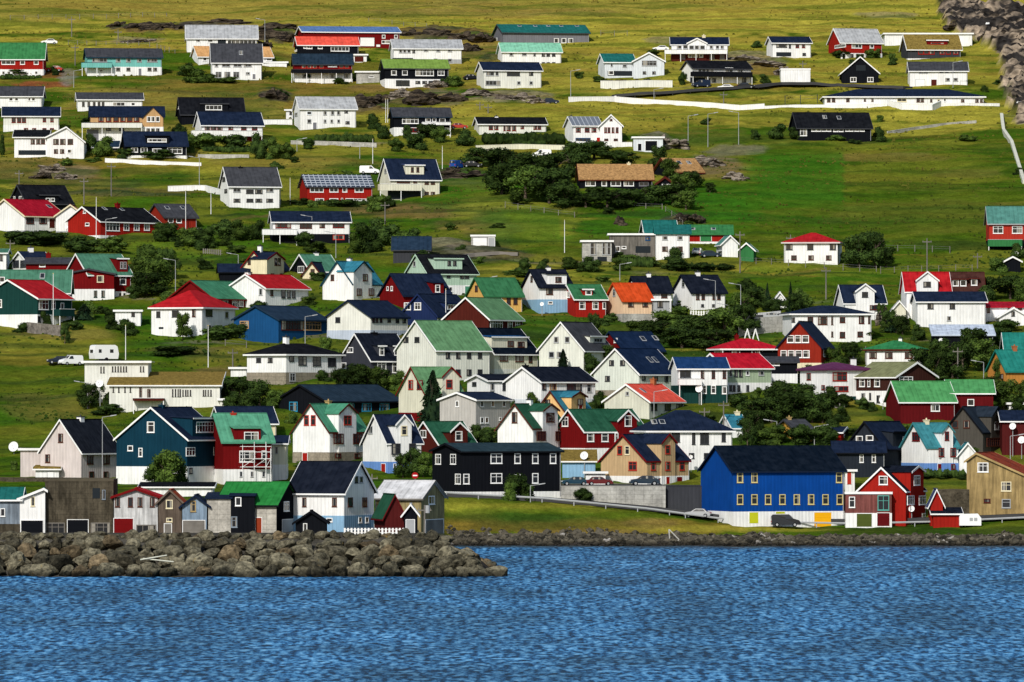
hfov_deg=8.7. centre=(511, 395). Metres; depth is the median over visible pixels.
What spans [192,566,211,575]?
boulder
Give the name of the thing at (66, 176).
rock outcrop
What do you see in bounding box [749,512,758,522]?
door
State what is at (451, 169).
rock outcrop
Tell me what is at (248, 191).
window
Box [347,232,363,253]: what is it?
shrub
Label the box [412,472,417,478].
road sign
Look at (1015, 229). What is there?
window
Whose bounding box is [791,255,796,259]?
window
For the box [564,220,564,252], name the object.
flagpole
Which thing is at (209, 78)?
shrub
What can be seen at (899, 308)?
shed
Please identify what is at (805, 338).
window
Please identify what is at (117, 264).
house
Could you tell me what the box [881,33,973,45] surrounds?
hall
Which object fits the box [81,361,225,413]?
house
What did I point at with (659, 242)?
house
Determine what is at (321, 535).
boulder
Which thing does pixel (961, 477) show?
shrub
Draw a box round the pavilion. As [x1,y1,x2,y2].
[775,291,784,307]
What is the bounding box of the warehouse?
[697,445,847,526]
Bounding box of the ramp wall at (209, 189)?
[168,185,219,193]
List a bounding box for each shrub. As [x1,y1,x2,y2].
[0,135,4,154]
[3,230,31,243]
[6,69,27,75]
[10,460,17,470]
[12,322,27,332]
[14,230,69,245]
[40,310,51,323]
[50,66,58,74]
[59,159,78,165]
[61,235,101,252]
[67,320,83,330]
[80,117,89,121]
[81,300,96,319]
[84,132,96,150]
[85,157,102,162]
[90,136,114,156]
[90,404,123,414]
[94,235,128,252]
[94,306,103,313]
[101,307,114,317]
[103,392,108,403]
[104,317,118,329]
[114,148,133,158]
[115,318,138,335]
[125,284,139,298]
[133,244,162,259]
[141,149,176,159]
[150,291,173,304]
[150,346,198,356]
[153,221,180,241]
[172,123,187,130]
[174,240,183,246]
[177,62,193,75]
[177,65,206,82]
[177,227,197,245]
[178,279,187,285]
[187,133,196,152]
[191,226,216,250]
[193,133,225,148]
[195,258,212,269]
[198,74,220,82]
[199,325,235,340]
[202,349,210,355]
[209,219,234,238]
[216,76,238,82]
[216,238,232,245]
[220,134,249,146]
[222,391,241,405]
[224,245,248,253]
[227,323,247,338]
[228,219,255,240]
[248,131,268,158]
[250,220,265,239]
[250,300,267,306]
[264,389,284,407]
[265,136,282,159]
[269,161,279,166]
[270,164,286,169]
[279,142,295,159]
[282,411,298,423]
[288,198,308,204]
[289,156,298,162]
[294,231,314,246]
[298,296,316,305]
[301,241,328,252]
[302,139,314,149]
[307,200,318,207]
[309,272,325,280]
[315,369,333,381]
[318,336,332,349]
[326,199,360,206]
[332,78,348,83]
[341,170,353,174]
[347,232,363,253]
[352,222,384,252]
[364,196,386,211]
[366,113,379,129]
[368,217,401,245]
[374,122,390,138]
[385,196,396,207]
[386,370,405,390]
[387,138,404,151]
[389,230,408,242]
[402,125,412,137]
[405,132,427,150]
[408,227,419,235]
[411,250,431,257]
[415,123,436,138]
[429,125,450,142]
[440,78,448,84]
[444,222,455,230]
[446,75,461,86]
[454,129,476,145]
[455,244,465,249]
[466,168,482,172]
[469,423,494,442]
[472,256,483,263]
[481,427,497,439]
[489,223,505,227]
[492,434,497,441]
[501,481,517,500]
[503,269,519,274]
[513,270,527,276]
[514,257,531,270]
[520,484,534,499]
[526,392,539,402]
[535,258,548,268]
[561,257,579,269]
[573,488,592,500]
[574,71,583,78]
[574,266,597,271]
[578,256,601,271]
[582,352,599,370]
[590,390,604,407]
[593,76,607,81]
[594,276,610,282]
[600,318,610,325]
[602,207,615,213]
[604,313,617,321]
[611,258,631,270]
[612,251,623,258]
[617,254,663,265]
[626,320,648,330]
[647,49,659,55]
[651,305,690,326]
[661,255,686,268]
[662,246,682,259]
[664,261,696,270]
[678,71,687,84]
[683,221,693,224]
[688,262,717,271]
[699,117,711,124]
[700,411,715,419]
[716,263,734,269]
[728,394,749,409]
[731,293,756,304]
[735,278,756,292]
[749,387,762,399]
[750,41,762,47]
[750,129,757,139]
[752,132,760,139]
[754,423,789,444]
[758,74,771,83]
[758,294,782,311]
[766,123,787,139]
[771,379,792,392]
[783,424,816,444]
[788,127,802,139]
[792,288,814,306]
[797,364,811,378]
[812,424,838,444]
[820,385,838,406]
[824,414,845,427]
[825,135,845,140]
[830,49,850,57]
[830,356,847,363]
[831,394,853,407]
[834,405,850,422]
[845,428,856,435]
[847,139,862,143]
[854,397,870,409]
[864,49,877,57]
[866,331,875,338]
[867,402,877,411]
[872,126,886,141]
[874,48,880,57]
[876,115,883,121]
[876,303,885,313]
[878,320,893,332]
[887,57,897,64]
[888,53,895,59]
[909,324,925,340]
[924,474,933,478]
[934,474,951,478]
[936,375,948,380]
[955,473,966,479]
[958,134,977,140]
[978,285,995,301]
[980,85,989,92]
[988,257,1008,272]
[993,319,1019,331]
[993,326,1005,345]
[1010,243,1023,257]
[1010,397,1023,409]
[1011,167,1023,174]
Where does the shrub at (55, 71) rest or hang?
on the ground
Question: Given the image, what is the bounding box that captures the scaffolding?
[240,442,270,480]
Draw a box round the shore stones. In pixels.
[445,525,1023,546]
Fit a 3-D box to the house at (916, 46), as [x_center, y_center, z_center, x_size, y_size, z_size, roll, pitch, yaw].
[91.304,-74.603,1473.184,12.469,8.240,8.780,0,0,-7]
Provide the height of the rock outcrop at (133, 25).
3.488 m
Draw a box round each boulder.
[0,531,17,539]
[0,544,15,561]
[0,557,6,568]
[0,563,6,575]
[1,537,21,550]
[4,551,30,570]
[8,569,21,575]
[17,531,31,539]
[17,543,36,559]
[19,564,32,575]
[22,538,37,548]
[30,563,58,576]
[31,532,46,540]
[31,551,48,563]
[38,539,49,549]
[39,549,50,555]
[47,532,63,539]
[48,554,74,572]
[49,538,61,549]
[50,547,61,554]
[59,564,73,576]
[60,545,82,559]
[61,540,72,547]
[66,533,73,539]
[71,564,88,576]
[72,538,85,548]
[72,555,90,568]
[73,531,87,539]
[82,547,101,556]
[84,531,107,539]
[84,535,105,549]
[88,554,108,568]
[89,566,99,576]
[97,563,125,576]
[102,535,123,549]
[104,549,114,554]
[106,552,137,569]
[115,545,138,556]
[124,529,138,539]
[126,538,140,549]
[126,564,138,576]
[134,555,155,564]
[137,529,158,541]
[138,548,153,556]
[138,561,160,576]
[141,540,152,549]
[149,537,168,549]
[153,549,162,561]
[158,556,170,567]
[159,567,177,576]
[160,533,168,539]
[163,545,183,556]
[168,532,176,539]
[168,553,185,571]
[170,539,185,548]
[175,532,190,538]
[180,566,194,575]
[183,537,201,549]
[184,546,200,556]
[185,552,212,570]
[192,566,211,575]
[197,529,216,540]
[201,540,216,549]
[203,548,219,559]
[211,562,234,576]
[213,558,226,564]
[216,536,233,550]
[217,531,231,538]
[217,544,242,560]
[227,558,238,563]
[230,533,241,538]
[231,561,259,576]
[233,537,246,549]
[239,555,254,565]
[241,533,250,539]
[244,547,258,559]
[245,536,267,551]
[249,531,264,537]
[254,555,268,568]
[258,549,275,555]
[260,564,278,576]
[263,534,273,539]
[267,540,278,549]
[269,552,295,569]
[272,531,288,539]
[275,548,294,555]
[276,540,295,548]
[277,566,292,575]
[288,531,300,538]
[290,544,313,559]
[292,566,308,576]
[294,558,306,566]
[296,537,311,547]
[298,529,314,541]
[302,552,329,569]
[305,561,327,576]
[313,549,325,554]
[314,531,329,539]
[315,542,322,548]
[322,538,343,547]
[322,545,347,560]
[326,564,346,576]
[328,530,340,538]
[329,555,349,567]
[342,531,356,538]
[344,536,362,548]
[345,547,362,559]
[347,562,369,576]
[351,555,372,568]
[357,533,365,538]
[359,540,379,548]
[361,544,380,559]
[362,529,380,539]
[367,568,387,576]
[373,555,390,568]
[378,544,399,556]
[379,538,391,549]
[380,533,390,537]
[382,561,401,576]
[387,534,398,539]
[390,555,407,568]
[391,535,414,549]
[397,528,412,537]
[399,545,417,557]
[401,564,424,576]
[405,555,428,568]
[414,532,425,537]
[414,537,432,547]
[417,545,438,562]
[423,565,442,576]
[424,529,438,542]
[428,557,440,566]
[433,540,450,549]
[435,554,465,575]
[436,545,457,558]
[437,535,454,542]
[443,567,456,576]
[456,566,469,576]
[457,548,474,558]
[463,557,482,567]
[466,547,480,559]
[466,564,489,576]
[487,561,496,565]
[487,565,507,576]
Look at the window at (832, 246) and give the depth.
1175.61 m
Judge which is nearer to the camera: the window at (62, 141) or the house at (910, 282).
the house at (910, 282)
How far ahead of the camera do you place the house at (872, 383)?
1018.56 m
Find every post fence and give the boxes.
[10,12,166,19]
[68,40,149,46]
[505,201,574,217]
[754,258,876,271]
[880,264,955,273]
[894,245,944,251]
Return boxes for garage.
[32,465,61,476]
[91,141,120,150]
[355,71,379,83]
[470,235,495,245]
[561,449,597,477]
[583,471,607,479]
[631,136,664,151]
[995,307,1023,325]
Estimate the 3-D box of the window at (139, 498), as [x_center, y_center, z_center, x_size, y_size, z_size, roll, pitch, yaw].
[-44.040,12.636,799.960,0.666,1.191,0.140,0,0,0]
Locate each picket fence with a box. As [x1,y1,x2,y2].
[203,248,222,254]
[344,528,402,533]
[690,310,706,315]
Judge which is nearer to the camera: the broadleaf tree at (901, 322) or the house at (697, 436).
the house at (697, 436)
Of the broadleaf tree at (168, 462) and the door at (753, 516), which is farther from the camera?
the broadleaf tree at (168, 462)
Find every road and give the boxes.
[447,493,1023,521]
[612,82,912,96]
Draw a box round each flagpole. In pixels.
[53,273,53,324]
[96,202,96,238]
[125,325,125,359]
[185,190,185,227]
[208,325,208,366]
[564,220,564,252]
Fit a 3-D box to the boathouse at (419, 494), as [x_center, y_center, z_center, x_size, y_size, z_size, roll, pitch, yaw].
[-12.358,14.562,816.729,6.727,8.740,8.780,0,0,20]
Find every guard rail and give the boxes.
[446,491,684,514]
[685,513,929,527]
[981,516,1023,522]
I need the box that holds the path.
[468,251,517,256]
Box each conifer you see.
[72,303,94,320]
[415,370,442,425]
[557,349,569,366]
[763,283,769,311]
[787,282,793,311]
[881,317,896,332]
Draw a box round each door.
[21,520,43,532]
[47,472,53,476]
[49,218,54,227]
[67,519,88,532]
[87,129,98,140]
[113,518,133,532]
[164,523,171,532]
[182,520,204,532]
[255,517,261,532]
[282,519,293,531]
[302,452,307,460]
[354,56,363,61]
[360,37,373,45]
[381,463,385,472]
[406,519,414,532]
[425,519,443,532]
[473,238,486,245]
[488,238,494,245]
[638,143,641,150]
[645,141,656,150]
[666,476,669,483]
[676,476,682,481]
[700,235,711,240]
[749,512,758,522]
[775,511,784,513]
[814,512,831,526]
[847,472,851,483]
[856,513,871,526]
[877,513,889,525]
[915,79,924,85]
[931,79,936,85]
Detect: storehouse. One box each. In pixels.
[138,482,216,496]
[964,451,1023,514]
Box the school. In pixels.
[819,89,985,104]
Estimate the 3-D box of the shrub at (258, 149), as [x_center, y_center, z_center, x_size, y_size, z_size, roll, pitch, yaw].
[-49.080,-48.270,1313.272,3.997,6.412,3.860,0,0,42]
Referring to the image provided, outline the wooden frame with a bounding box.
[668,529,679,540]
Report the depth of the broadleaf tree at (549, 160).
1276.18 m
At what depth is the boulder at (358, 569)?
746.36 m
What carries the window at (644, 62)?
in the house at (617, 65)
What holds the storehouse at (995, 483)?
on the ground
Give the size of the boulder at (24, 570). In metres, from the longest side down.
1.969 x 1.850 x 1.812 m
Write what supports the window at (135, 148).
in the house at (175, 142)
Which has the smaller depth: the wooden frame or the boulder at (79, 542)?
the boulder at (79, 542)
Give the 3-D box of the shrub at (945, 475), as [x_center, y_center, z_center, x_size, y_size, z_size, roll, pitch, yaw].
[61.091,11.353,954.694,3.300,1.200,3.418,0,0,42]
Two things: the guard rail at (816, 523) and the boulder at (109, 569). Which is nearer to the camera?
the boulder at (109, 569)
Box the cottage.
[831,426,848,440]
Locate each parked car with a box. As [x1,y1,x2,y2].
[41,39,56,43]
[46,66,63,71]
[47,356,64,363]
[451,123,467,128]
[463,74,476,79]
[463,161,481,166]
[545,98,558,103]
[561,477,586,485]
[586,477,612,485]
[629,476,659,485]
[652,45,668,49]
[684,509,711,517]
[692,248,702,254]
[699,250,720,256]
[718,84,732,89]
[737,82,753,88]
[763,313,778,316]
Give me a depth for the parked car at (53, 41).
1501.81 m
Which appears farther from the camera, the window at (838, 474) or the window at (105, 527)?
the window at (838, 474)
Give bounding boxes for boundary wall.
[105,158,201,165]
[262,63,286,66]
[263,119,291,124]
[568,96,764,109]
[572,141,631,146]
[756,311,780,314]
[765,104,886,108]
[941,103,999,105]
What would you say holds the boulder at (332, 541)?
on the ground
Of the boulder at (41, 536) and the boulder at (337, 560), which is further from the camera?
the boulder at (41, 536)
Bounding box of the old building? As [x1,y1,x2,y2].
[45,478,117,532]
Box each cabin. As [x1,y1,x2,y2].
[113,310,143,325]
[654,176,671,186]
[838,56,879,82]
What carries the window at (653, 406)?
in the house at (643, 400)
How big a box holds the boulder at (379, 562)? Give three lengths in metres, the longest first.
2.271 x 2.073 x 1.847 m
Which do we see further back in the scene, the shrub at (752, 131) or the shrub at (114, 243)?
the shrub at (752, 131)
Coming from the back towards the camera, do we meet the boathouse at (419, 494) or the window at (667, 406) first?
the window at (667, 406)
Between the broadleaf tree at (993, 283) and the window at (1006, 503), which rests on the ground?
the broadleaf tree at (993, 283)
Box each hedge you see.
[0,74,42,79]
[103,397,108,405]
[136,247,173,255]
[202,145,249,152]
[313,200,368,205]
[314,133,374,142]
[481,130,565,144]
[512,139,545,144]
[608,79,672,83]
[619,256,652,267]
[683,261,714,270]
[924,467,965,477]
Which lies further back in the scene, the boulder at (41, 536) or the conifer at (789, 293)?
the conifer at (789, 293)
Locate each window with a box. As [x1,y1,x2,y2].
[0,508,5,516]
[1,60,14,64]
[13,260,18,267]
[20,260,25,267]
[26,217,33,223]
[30,497,34,506]
[39,217,46,223]
[39,300,48,309]
[45,454,49,462]
[46,523,64,532]
[51,300,55,309]
[53,139,58,144]
[58,433,62,442]
[60,139,65,144]
[67,139,72,144]
[87,455,93,464]
[89,471,93,477]
[91,523,109,532]
[92,58,106,61]
[97,275,103,282]
[98,117,103,121]
[101,290,104,297]
[102,490,105,499]
[103,454,109,464]
[103,471,108,477]
[106,223,119,230]
[113,102,124,105]
[113,117,118,121]
[115,497,119,506]
[120,117,125,121]
[120,277,125,284]
[123,223,128,230]
[127,445,132,450]
[128,497,132,506]
[131,147,137,152]
[134,223,139,230]
[136,525,155,532]
[138,448,142,456]
[138,497,141,506]
[139,387,141,397]
[144,224,149,230]
[146,422,154,432]
[147,58,156,61]
[147,138,166,141]
[147,389,150,397]
[150,497,154,506]
[166,500,172,508]
[167,147,181,153]
[172,310,178,316]
[186,447,194,455]
[190,501,195,511]
[192,309,195,316]
[196,422,213,432]
[205,105,221,109]
[205,309,212,316]
[215,72,221,77]
[224,72,229,76]
[227,39,255,42]
[231,516,237,527]
[232,300,237,306]
[233,72,238,76]
[233,188,240,192]
[235,497,240,505]
[239,301,243,306]
[239,451,255,462]
[240,321,248,328]
[244,432,258,439]
[246,189,253,193]
[255,189,262,193]
[261,451,266,462]
[266,188,273,192]
[275,223,290,227]
[281,290,285,297]
[281,321,303,330]
[283,501,289,511]
[287,290,290,297]
[289,373,295,381]
[289,402,297,411]
[292,290,295,297]
[298,266,303,272]
[298,356,306,365]
[299,223,311,228]
[302,498,306,506]
[303,322,321,330]
[303,415,308,425]
[310,188,323,192]
[310,415,315,425]
[313,357,320,365]
[319,223,324,227]
[328,358,335,366]
[329,188,338,192]
[331,46,348,51]
[332,498,336,506]
[333,223,343,227]
[333,235,343,239]
[334,434,343,443]
[335,317,339,322]
[335,453,340,458]
[344,415,351,424]
[347,347,352,352]
[348,497,352,506]
[353,434,362,443]
[354,188,363,192]
[354,476,358,483]
[357,288,361,295]
[362,403,371,411]
[362,497,366,506]
[363,274,367,280]
[368,288,374,295]
[368,426,372,433]
[377,362,386,369]
[379,347,384,355]
[380,403,388,410]
[382,40,389,43]
[391,70,396,74]
[391,443,400,454]
[392,362,396,372]
[396,80,409,85]
[401,426,407,435]
[402,70,407,74]
[402,118,418,123]
[403,337,408,342]
[404,302,410,309]
[408,380,413,389]
[409,443,415,450]
[414,302,420,309]
[414,337,419,342]
[415,69,433,75]
[416,380,422,389]
[420,430,425,437]
[428,496,435,504]
[435,285,440,292]
[435,454,440,464]
[437,70,444,75]
[446,380,452,388]
[447,304,456,309]
[450,454,455,464]
[455,431,461,440]
[455,474,460,484]
[463,474,469,483]
[466,369,471,375]
[485,80,500,85]
[486,71,493,75]
[490,321,502,327]
[490,453,501,463]
[490,473,502,483]
[499,355,508,361]
[507,71,519,75]
[507,341,513,346]
[508,321,512,327]
[512,412,516,422]
[513,298,517,304]
[514,453,520,463]
[515,355,523,361]
[517,342,524,347]
[532,453,537,463]
[532,473,538,483]
[537,431,545,440]
[546,288,552,294]
[546,413,554,422]
[549,352,553,357]
[550,383,556,389]
[550,453,555,463]
[554,337,558,342]
[555,277,561,282]
[555,431,560,440]
[561,417,568,426]
[565,337,569,342]
[567,383,581,390]
[575,138,590,141]
[578,399,582,404]
[579,302,585,309]
[585,181,595,185]
[585,290,591,294]
[587,384,591,392]
[587,433,593,441]
[590,243,595,254]
[592,302,598,309]
[594,338,601,342]
[601,181,606,185]
[601,433,607,441]
[602,243,605,254]
[604,376,609,381]
[607,243,610,254]
[609,360,613,365]
[611,181,620,185]
[617,446,621,454]
[620,360,624,365]
[624,181,633,185]
[624,415,631,426]
[625,446,629,454]
[628,302,633,306]
[628,461,636,470]
[639,182,648,185]
[642,60,656,65]
[642,302,647,306]
[651,404,656,410]
[651,463,656,470]
[657,301,662,307]
[662,246,667,251]
[665,404,670,410]
[665,445,669,453]
[665,461,670,470]
[672,432,679,441]
[679,462,684,470]
[680,370,690,377]
[692,433,695,444]
[698,69,713,70]
[700,433,708,444]
[702,385,706,393]
[711,385,715,393]
[722,386,726,393]
[722,433,725,441]
[737,473,742,482]
[737,494,743,504]
[751,473,757,482]
[751,494,757,504]
[758,371,764,375]
[765,494,771,504]
[776,44,786,47]
[779,494,785,504]
[781,350,786,355]
[786,244,792,249]
[787,335,793,342]
[788,350,794,355]
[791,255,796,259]
[794,494,799,504]
[795,335,800,342]
[795,350,801,357]
[800,129,806,135]
[802,335,808,342]
[803,350,809,357]
[807,244,812,249]
[808,255,813,259]
[808,494,814,504]
[818,316,826,324]
[822,494,828,504]
[830,244,835,249]
[833,372,846,380]
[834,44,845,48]
[834,386,847,391]
[836,472,841,482]
[837,494,842,504]
[840,317,844,322]
[840,332,844,337]
[849,497,854,507]
[850,77,855,81]
[852,44,861,48]
[856,436,862,440]
[857,331,862,336]
[859,316,863,323]
[859,379,864,386]
[859,454,863,462]
[862,292,867,297]
[866,435,872,440]
[867,77,872,81]
[869,352,876,358]
[870,305,876,309]
[872,454,875,462]
[874,379,879,386]
[877,495,889,510]
[879,476,887,484]
[885,352,892,358]
[897,98,906,101]
[899,376,912,380]
[904,352,912,358]
[907,495,914,504]
[912,432,919,441]
[914,475,920,485]
[919,495,925,504]
[923,282,930,286]
[927,303,933,308]
[930,42,943,44]
[930,404,939,411]
[939,448,943,456]
[944,431,949,440]
[950,303,954,308]
[950,448,955,456]
[952,421,957,427]
[953,280,958,285]
[960,280,965,285]
[963,421,969,427]
[967,399,973,405]
[971,279,977,285]
[977,462,988,472]
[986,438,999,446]
[993,226,1003,233]
[995,422,998,429]
[1001,482,1011,491]
[1002,499,1010,507]
[1012,226,1022,233]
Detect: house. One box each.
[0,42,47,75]
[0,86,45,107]
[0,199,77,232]
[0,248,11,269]
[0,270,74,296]
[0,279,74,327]
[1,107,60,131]
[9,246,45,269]
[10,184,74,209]
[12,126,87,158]
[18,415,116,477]
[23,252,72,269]
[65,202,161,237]
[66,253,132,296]
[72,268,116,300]
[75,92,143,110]
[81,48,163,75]
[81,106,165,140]
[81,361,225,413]
[113,403,214,483]
[120,131,188,158]
[148,203,199,229]
[148,290,238,336]
[166,280,246,307]
[175,97,245,124]
[184,25,258,51]
[190,46,288,64]
[191,111,264,140]
[209,43,263,79]
[210,406,278,434]
[211,411,275,484]
[218,166,281,208]
[228,335,345,384]
[229,270,311,306]
[231,305,326,342]
[240,244,289,273]
[262,211,351,245]
[272,435,290,480]
[277,384,398,413]
[289,251,334,273]
[289,399,366,462]
[290,461,377,531]
[291,53,353,83]
[292,96,357,129]
[293,36,368,62]
[297,174,374,200]
[300,261,327,278]
[320,256,382,300]
[324,300,410,339]
[342,331,400,375]
[359,414,423,472]
[377,158,441,199]
[377,273,452,307]
[378,59,450,88]
[388,107,452,136]
[389,39,463,63]
[391,236,431,262]
[393,320,492,379]
[395,366,464,420]
[402,293,460,324]
[404,254,479,294]
[418,421,477,453]
[429,442,564,497]
[436,392,513,432]
[441,297,524,327]
[464,277,524,311]
[464,374,510,395]
[472,115,547,134]
[475,62,542,88]
[477,328,538,373]
[494,397,560,447]
[496,42,562,62]
[502,363,598,402]
[520,265,572,313]
[536,321,611,369]
[541,390,591,416]
[558,409,643,459]
[563,114,623,141]
[565,284,608,317]
[575,162,654,189]
[580,225,691,261]
[590,348,670,395]
[596,52,665,78]
[597,433,691,484]
[601,377,686,418]
[605,331,665,353]
[606,282,671,321]
[628,271,673,311]
[630,410,735,469]
[639,220,677,232]
[653,158,704,177]
[664,34,729,61]
[668,357,730,404]
[673,270,727,309]
[679,60,752,83]
[706,333,777,355]
[706,353,774,393]
[719,410,742,437]
[763,356,799,382]
[765,36,812,57]
[775,321,834,367]
[777,415,813,441]
[779,306,874,341]
[781,233,841,264]
[788,112,873,141]
[796,357,870,399]
[826,28,883,58]
[830,441,887,477]
[833,283,887,319]
[848,421,906,465]
[854,362,938,406]
[855,465,926,525]
[862,336,928,364]
[883,379,995,423]
[898,271,951,318]
[899,34,962,59]
[899,418,975,472]
[906,62,968,86]
[909,291,987,326]
[949,406,1000,451]
[950,272,985,290]
[984,206,1023,249]
[984,344,1023,384]
[986,302,1023,321]
[997,410,1023,454]
[999,332,1023,348]
[1005,402,1023,409]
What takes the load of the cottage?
on the ground
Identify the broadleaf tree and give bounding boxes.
[60,322,70,343]
[75,383,102,408]
[92,382,104,395]
[128,257,146,281]
[130,271,168,295]
[142,257,176,287]
[142,467,162,481]
[147,449,183,481]
[162,253,183,274]
[173,459,188,481]
[175,312,193,339]
[221,376,251,401]
[238,389,261,405]
[247,379,270,405]
[330,368,349,383]
[342,363,380,384]
[365,366,389,389]
[376,368,395,385]
[392,453,410,477]
[401,447,421,477]
[417,453,431,476]
[457,147,491,166]
[481,147,516,167]
[481,161,519,194]
[502,165,546,198]
[504,473,528,495]
[507,151,539,168]
[508,191,532,203]
[523,167,570,203]
[533,152,575,180]
[545,182,583,208]
[556,141,591,161]
[560,150,594,169]
[571,192,601,206]
[584,140,613,159]
[585,186,608,192]
[587,190,627,207]
[587,312,600,329]
[597,150,639,163]
[598,328,606,335]
[600,344,613,357]
[610,188,651,207]
[637,320,670,337]
[640,185,670,204]
[646,145,667,166]
[656,184,687,204]
[658,327,704,347]
[660,158,679,178]
[669,172,697,191]
[672,190,699,209]
[674,314,716,337]
[682,170,704,186]
[693,329,734,348]
[704,182,716,191]
[705,307,746,334]
[727,292,749,313]
[728,303,762,330]
[736,410,765,430]
[736,418,757,444]
[740,398,776,418]
[743,286,771,307]
[753,396,786,422]
[762,384,793,398]
[776,390,805,418]
[781,293,808,311]
[790,383,816,408]
[798,392,833,422]
[806,398,834,422]
[824,347,842,363]
[838,341,863,364]
[840,242,857,262]
[841,233,873,266]
[862,230,885,267]
[879,246,895,266]
[880,309,898,332]
[893,315,911,334]
[908,347,929,364]
[923,349,946,376]
[927,338,955,354]
[933,352,967,377]
[951,341,975,368]
[959,327,987,343]
[964,337,998,370]
[984,376,999,399]
[985,276,1003,294]
[992,358,1000,378]
[993,379,1018,409]
[995,274,1020,298]
[1012,277,1023,301]
[1014,380,1023,398]
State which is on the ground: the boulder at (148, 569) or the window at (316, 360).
the boulder at (148, 569)
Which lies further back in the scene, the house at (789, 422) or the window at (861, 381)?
the window at (861, 381)
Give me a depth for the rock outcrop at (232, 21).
1543.02 m
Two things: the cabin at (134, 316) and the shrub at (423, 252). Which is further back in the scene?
the shrub at (423, 252)
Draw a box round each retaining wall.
[0,477,70,481]
[198,154,248,158]
[291,140,376,146]
[476,144,564,149]
[561,486,665,507]
[600,80,671,88]
[666,486,701,510]
[738,316,782,336]
[887,100,940,109]
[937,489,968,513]
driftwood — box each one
[140,555,166,559]
[145,559,173,561]
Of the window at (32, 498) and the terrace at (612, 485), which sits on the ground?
the terrace at (612, 485)
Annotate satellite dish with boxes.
[9,442,17,450]
[96,379,102,386]
[580,451,587,477]
[695,385,701,404]
[909,506,914,524]
[1009,423,1015,455]
[1018,436,1023,458]
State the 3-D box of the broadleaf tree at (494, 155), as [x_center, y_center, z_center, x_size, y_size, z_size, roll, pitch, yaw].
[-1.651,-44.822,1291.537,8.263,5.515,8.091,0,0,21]
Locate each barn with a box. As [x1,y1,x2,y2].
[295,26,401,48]
[491,24,590,42]
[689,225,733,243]
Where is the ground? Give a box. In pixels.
[0,0,1023,576]
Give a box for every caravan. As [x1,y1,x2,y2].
[89,345,118,360]
[959,513,980,525]
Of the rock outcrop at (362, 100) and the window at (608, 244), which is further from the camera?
the rock outcrop at (362, 100)
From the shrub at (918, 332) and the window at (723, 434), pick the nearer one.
the window at (723, 434)
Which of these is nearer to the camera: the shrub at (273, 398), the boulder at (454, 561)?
the boulder at (454, 561)
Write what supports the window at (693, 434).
in the house at (697, 436)
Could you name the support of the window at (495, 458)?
in the house at (483, 468)
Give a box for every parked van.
[58,355,83,364]
[359,166,378,173]
[449,160,464,167]
[533,149,551,155]
[691,79,710,86]
[770,514,800,526]
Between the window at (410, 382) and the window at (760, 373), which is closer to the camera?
the window at (410, 382)
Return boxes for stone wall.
[27,322,60,335]
[887,120,975,132]
[1000,113,1023,183]
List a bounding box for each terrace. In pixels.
[561,484,663,485]
[664,485,700,485]
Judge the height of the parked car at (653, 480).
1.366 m
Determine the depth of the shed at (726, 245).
1176.66 m
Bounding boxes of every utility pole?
[80,178,87,203]
[107,163,115,195]
[228,349,237,366]
[381,202,388,223]
[418,505,430,532]
[718,401,728,424]
[739,231,740,272]
[821,267,830,298]
[922,238,931,270]
[953,348,962,378]
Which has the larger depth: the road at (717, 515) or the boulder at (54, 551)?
the road at (717, 515)
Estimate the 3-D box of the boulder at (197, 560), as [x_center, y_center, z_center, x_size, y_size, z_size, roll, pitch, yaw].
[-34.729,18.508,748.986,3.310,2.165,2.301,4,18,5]
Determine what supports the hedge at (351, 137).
on the ground
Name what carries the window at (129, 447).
in the house at (186, 433)
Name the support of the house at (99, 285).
on the ground
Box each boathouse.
[0,487,26,532]
[16,487,48,532]
[110,487,162,532]
[155,488,186,532]
[178,493,210,532]
[205,492,232,532]
[219,481,295,532]
[229,493,256,532]
[371,493,403,531]
[374,480,447,535]
[400,503,420,532]
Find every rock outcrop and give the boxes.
[28,173,52,178]
[38,163,65,173]
[53,172,77,179]
[106,21,125,27]
[119,39,156,42]
[124,23,143,28]
[138,21,167,30]
[163,22,182,29]
[202,18,252,23]
[257,39,272,47]
[258,22,297,29]
[258,27,287,39]
[258,87,287,99]
[275,31,295,41]
[354,93,381,107]
[375,94,389,102]
[388,88,409,99]
[400,29,420,35]
[402,89,440,105]
[421,27,451,35]
[424,80,447,88]
[436,92,468,101]
[440,170,484,178]
[442,167,460,172]
[446,30,474,39]
[461,88,494,96]
[462,43,483,51]
[467,32,495,42]
[491,92,536,100]
[525,97,551,103]
[613,215,627,225]
[662,134,670,144]
[663,139,689,149]
[674,212,690,220]
[688,213,705,223]
[695,155,725,166]
[721,171,749,180]
[728,54,762,60]
[750,59,786,66]
[773,66,787,74]
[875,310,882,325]
[943,21,956,30]
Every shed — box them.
[216,263,251,280]
[284,109,292,118]
[292,509,329,532]
[714,235,738,256]
[737,242,758,261]
[779,68,810,81]
[844,469,857,491]
[844,492,892,527]
[889,300,907,316]
[925,488,945,525]
[928,507,963,527]
[929,324,995,346]
[1003,256,1022,271]
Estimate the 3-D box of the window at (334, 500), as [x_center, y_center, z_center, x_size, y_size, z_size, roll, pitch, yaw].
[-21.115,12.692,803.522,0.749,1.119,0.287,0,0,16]
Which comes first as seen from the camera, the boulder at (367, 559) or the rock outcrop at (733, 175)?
the boulder at (367, 559)
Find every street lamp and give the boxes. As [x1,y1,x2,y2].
[102,415,114,477]
[163,258,175,290]
[189,156,199,184]
[570,69,579,96]
[703,278,715,307]
[730,111,738,144]
[1010,434,1022,458]
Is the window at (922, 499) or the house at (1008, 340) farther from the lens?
the house at (1008, 340)
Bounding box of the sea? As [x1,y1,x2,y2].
[0,545,1023,681]

